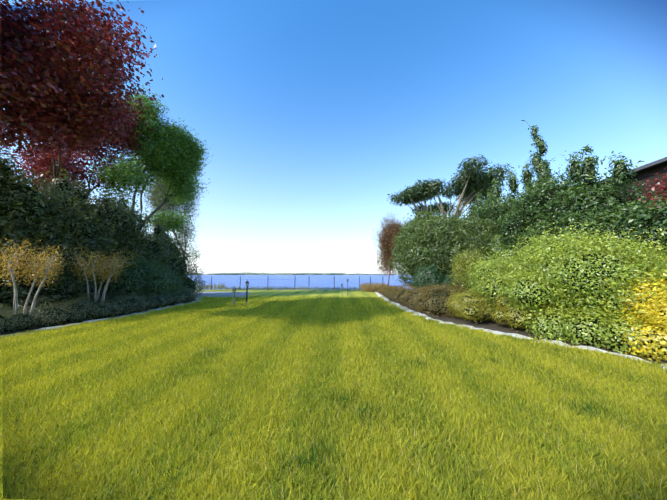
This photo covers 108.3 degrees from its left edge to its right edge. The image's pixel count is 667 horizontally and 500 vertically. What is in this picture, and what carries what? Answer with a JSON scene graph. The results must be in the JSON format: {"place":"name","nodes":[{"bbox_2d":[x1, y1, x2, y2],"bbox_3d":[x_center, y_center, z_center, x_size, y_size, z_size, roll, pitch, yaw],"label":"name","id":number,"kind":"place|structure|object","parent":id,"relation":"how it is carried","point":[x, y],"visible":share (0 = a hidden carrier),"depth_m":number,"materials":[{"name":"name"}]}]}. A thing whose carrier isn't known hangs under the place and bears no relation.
{"place":"outdoors","nodes":[
{"label":"outdoors","id":0,"kind":"place"},
{"bbox_2d":[0,0,163,162],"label":"red tree","id":1,"kind":"object","parent":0,"point":[69,43],"depth_m":6.31,"materials":[{"name":"red plant"}]},
{"bbox_2d":[0,300,195,335],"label":"bed soil","id":2,"kind":"structure","parent":0,"point":[31,329],"depth_m":7.54,"materials":[{"name":"brown soil"}]},
{"bbox_2d":[0,286,196,333],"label":"low hedge","id":3,"kind":"object","parent":2,"relation":"on","point":[51,315],"depth_m":7.80,"materials":[{"name":"green plant"}]},
{"bbox_2d":[1,297,200,336],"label":"edging stones","id":4,"kind":"object","parent":2,"relation":"on","point":[196,299],"depth_m":7.79,"materials":[{"name":"grey stone"}]},
{"bbox_2d":[104,254,184,298],"bbox_3d":[-9.659,1.498,12.649,3.176,2.500,5.045,2,-6,-23],"label":"green shrub","id":5,"kind":"object","parent":2,"relation":"on","point":[152,278],"depth_m":11.46,"materials":[{"name":"green plant"}]},
{"bbox_2d":[138,173,201,260],"bbox_3d":[-14.564,-1.912,21.128,5.371,11.301,7.584,3,-7,-30],"label":"feathery tree","id":6,"kind":"object","parent":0,"point":[155,200],"depth_m":20.67,"materials":[{"name":"green plant"}]},
{"bbox_2d":[189,272,398,274],"bbox_3d":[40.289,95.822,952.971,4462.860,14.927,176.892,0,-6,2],"label":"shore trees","id":7,"kind":"object","parent":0,"point":[243,273],"depth_m":900.33,"materials":[{"name":"green plant"}]},
{"bbox_2d":[188,275,412,289],"bbox_3d":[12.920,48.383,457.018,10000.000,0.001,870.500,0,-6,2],"label":"lake water","id":8,"kind":"structure","parent":0,"point":[321,281],"depth_m":78.14,"materials":[{"name":"blue liquid"}]},
{"bbox_2d":[0,274,666,499],"bbox_3d":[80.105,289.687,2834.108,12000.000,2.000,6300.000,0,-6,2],"label":"terrain","id":9,"kind":"structure","parent":0,"point":[307,293],"depth_m":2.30,"materials":[{"name":"green plant"}]},
{"bbox_2d":[0,238,64,314],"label":"crape myrtle","id":10,"kind":"object","parent":9,"relation":"on","point":[38,268],"depth_m":6.85,"materials":[{"name":"plant"}]},
{"bbox_2d":[64,247,136,304],"bbox_3d":[-8.559,1.169,8.804,2.082,2.573,2.212,0,-6,2],"label":"crape myrtle","id":11,"kind":"object","parent":9,"relation":"on","point":[115,263],"depth_m":8.89,"materials":[{"name":"plant"}]},
{"bbox_2d":[0,147,209,314],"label":"dark hedge","id":12,"kind":"object","parent":9,"relation":"on","point":[64,219],"depth_m":9.28,"materials":[{"name":"green plant"}]},
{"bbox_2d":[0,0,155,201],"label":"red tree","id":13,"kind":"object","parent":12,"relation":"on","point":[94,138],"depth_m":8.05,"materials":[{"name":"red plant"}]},
{"bbox_2d":[84,84,212,234],"bbox_3d":[-10.952,-3.201,15.324,4.509,12.706,7.483,0,-6,2],"label":"green tree","id":14,"kind":"object","parent":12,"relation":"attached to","point":[176,147],"depth_m":14.86,"materials":[{"name":"green plant"}]},
{"bbox_2d":[186,244,204,286],"bbox_3d":[-12.255,1.383,20.957,1.834,4.690,2.026,0,-6,2],"label":"tree","id":15,"kind":"object","parent":9,"relation":"on","point":[191,254],"depth_m":21.12,"materials":[{"name":"green plant"}]},
{"bbox_2d":[196,281,226,289],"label":"shrub","id":16,"kind":"object","parent":9,"relation":"on","point":[218,286],"depth_m":23.82,"materials":[{"name":"plant"}]},
{"bbox_2d":[194,292,249,296],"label":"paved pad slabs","id":17,"kind":"structure","parent":9,"relation":"on","point":[222,294],"depth_m":17.65,"materials":[{"name":"concrete"}]},
{"bbox_2d":[232,286,235,304],"bbox_3d":[-4.935,2.252,11.937,0.222,0.933,0.256,3,-7,-30],"label":"garden lantern","id":18,"kind":"object","parent":9,"relation":"on","point":[233,289],"depth_m":11.91,"materials":[{"name":"silver metal"}]},
{"bbox_2d":[245,280,249,301],"bbox_3d":[-4.582,2.194,12.757,0.222,1.213,0.256,3,-6,-24],"label":"garden lantern","id":19,"kind":"object","parent":9,"relation":"on","point":[247,283],"depth_m":12.74,"materials":[{"name":"black metal"}]},
{"bbox_2d":[202,276,382,289],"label":"fence posts","id":20,"kind":"object","parent":9,"relation":"on","point":[240,279],"depth_m":23.96,"materials":[{"name":"grey metal"}]},
{"bbox_2d":[225,286,360,289],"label":"rough grass","id":21,"kind":"structure","parent":9,"relation":"on","point":[303,288],"depth_m":23.80,"materials":[{"name":"green plant"}]},
{"bbox_2d":[359,282,387,291],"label":"dry grass","id":22,"kind":"structure","parent":9,"relation":"on","point":[367,287],"depth_m":20.99,"materials":[{"name":"plant"}]},
{"bbox_2d":[0,0,666,273],"label":"sky","id":23,"kind":"structure","parent":0,"point":[309,113],"materials":[{"name":"blue"}]},
{"bbox_2d":[370,211,406,287],"bbox_3d":[4.852,0.109,20.801,3.009,7.216,2.768,0,-6,2],"label":"tree","id":24,"kind":"object","parent":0,"point":[390,230],"depth_m":20.56,"materials":[{"name":"red plant"}]},
{"bbox_2d":[387,154,514,217],"bbox_3d":[10.830,-1.464,21.860,9.929,10.522,9.489,-5,-8,42],"label":"stone pine","id":25,"kind":"object","parent":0,"point":[479,179],"depth_m":20.36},
{"bbox_2d":[383,295,666,363],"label":"bed soil","id":26,"kind":"structure","parent":0,"point":[490,323],"depth_m":6.96,"materials":[{"name":"brown soil"}]},
{"bbox_2d":[376,282,479,318],"bbox_3d":[4.296,2.348,14.148,2.570,1.194,12.738,0,-6,2],"label":"olive shrub","id":27,"kind":"object","parent":26,"relation":"on","point":[416,300],"depth_m":9.39,"materials":[{"name":"brown plant"}]},
{"bbox_2d":[410,264,460,294],"bbox_3d":[5.126,1.609,12.199,2.323,1.807,1.939,0,-6,2],"label":"dark round shrub","id":28,"kind":"object","parent":26,"relation":"on","point":[428,275],"depth_m":11.81,"materials":[{"name":"green plant"}]},
{"bbox_2d":[384,205,504,295],"bbox_3d":[6.848,-0.112,15.114,7.086,6.013,6.754,0,-6,2],"label":"oleander shrub","id":29,"kind":"object","parent":26,"relation":"on","point":[426,238],"depth_m":13.40,"materials":[{"name":"green plant"}]},
{"bbox_2d":[447,244,490,292],"bbox_3d":[5.129,1.147,9.024,1.478,2.754,1.546,0,-6,2],"label":"shrub","id":30,"kind":"object","parent":26,"relation":"on","point":[460,264],"depth_m":9.00,"materials":[{"name":"plant"}]},
{"bbox_2d":[445,287,536,329],"bbox_3d":[4.665,1.670,7.322,1.668,1.155,2.968,4,-7,-35],"label":"yellow green shrub","id":31,"kind":"object","parent":26,"relation":"on","point":[466,304],"depth_m":7.09,"materials":[{"name":"green plant"}]},
{"bbox_2d":[483,233,550,302],"bbox_3d":[8.121,0.747,10.075,2.689,3.560,5.707,0,-6,2],"label":"bush","id":32,"kind":"object","parent":26,"relation":"on","point":[499,243],"depth_m":11.85,"materials":[{"name":"green plant"}]},
{"bbox_2d":[373,291,666,368],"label":"edging stones","id":33,"kind":"object","parent":26,"relation":"on","point":[471,327],"depth_m":5.86,"materials":[{"name":"grey stone"}]},
{"bbox_2d":[530,302,560,318],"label":"shrub","id":34,"kind":"object","parent":26,"relation":"on","point":[544,308],"depth_m":6.00,"materials":[{"name":"green plant"}]},
{"bbox_2d":[453,220,666,359],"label":"light green shrub","id":35,"kind":"object","parent":26,"relation":"on","point":[568,277],"depth_m":5.40,"materials":[{"name":"green plant"}]},
{"bbox_2d":[461,120,666,295],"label":"hedge","id":36,"kind":"object","parent":26,"relation":"on","point":[542,201],"depth_m":9.56,"materials":[{"name":"green plant"}]},
{"bbox_2d":[602,236,666,361],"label":"golden shrub","id":37,"kind":"object","parent":26,"relation":"on","point":[657,312],"depth_m":4.32,"materials":[{"name":"yellow plant"}]},
{"bbox_2d":[601,164,666,209],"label":"neighbour house walls","id":38,"kind":"structure","parent":0,"point":[644,177],"depth_m":9.84,"materials":[{"name":"red brick"}]},
{"bbox_2d":[579,157,666,189],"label":"roof","id":39,"kind":"structure","parent":38,"relation":"attached to","point":[652,165],"depth_m":9.62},
{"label":"japanese maple branches","id":40,"kind":"object","parent":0,"visible":0},
{"bbox_2d":[627,168,666,207],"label":"japanese maple","id":41,"kind":"object","parent":40,"relation":"attached to","point":[655,186],"depth_m":5.33,"materials":[{"name":"red plant"}]}
]}

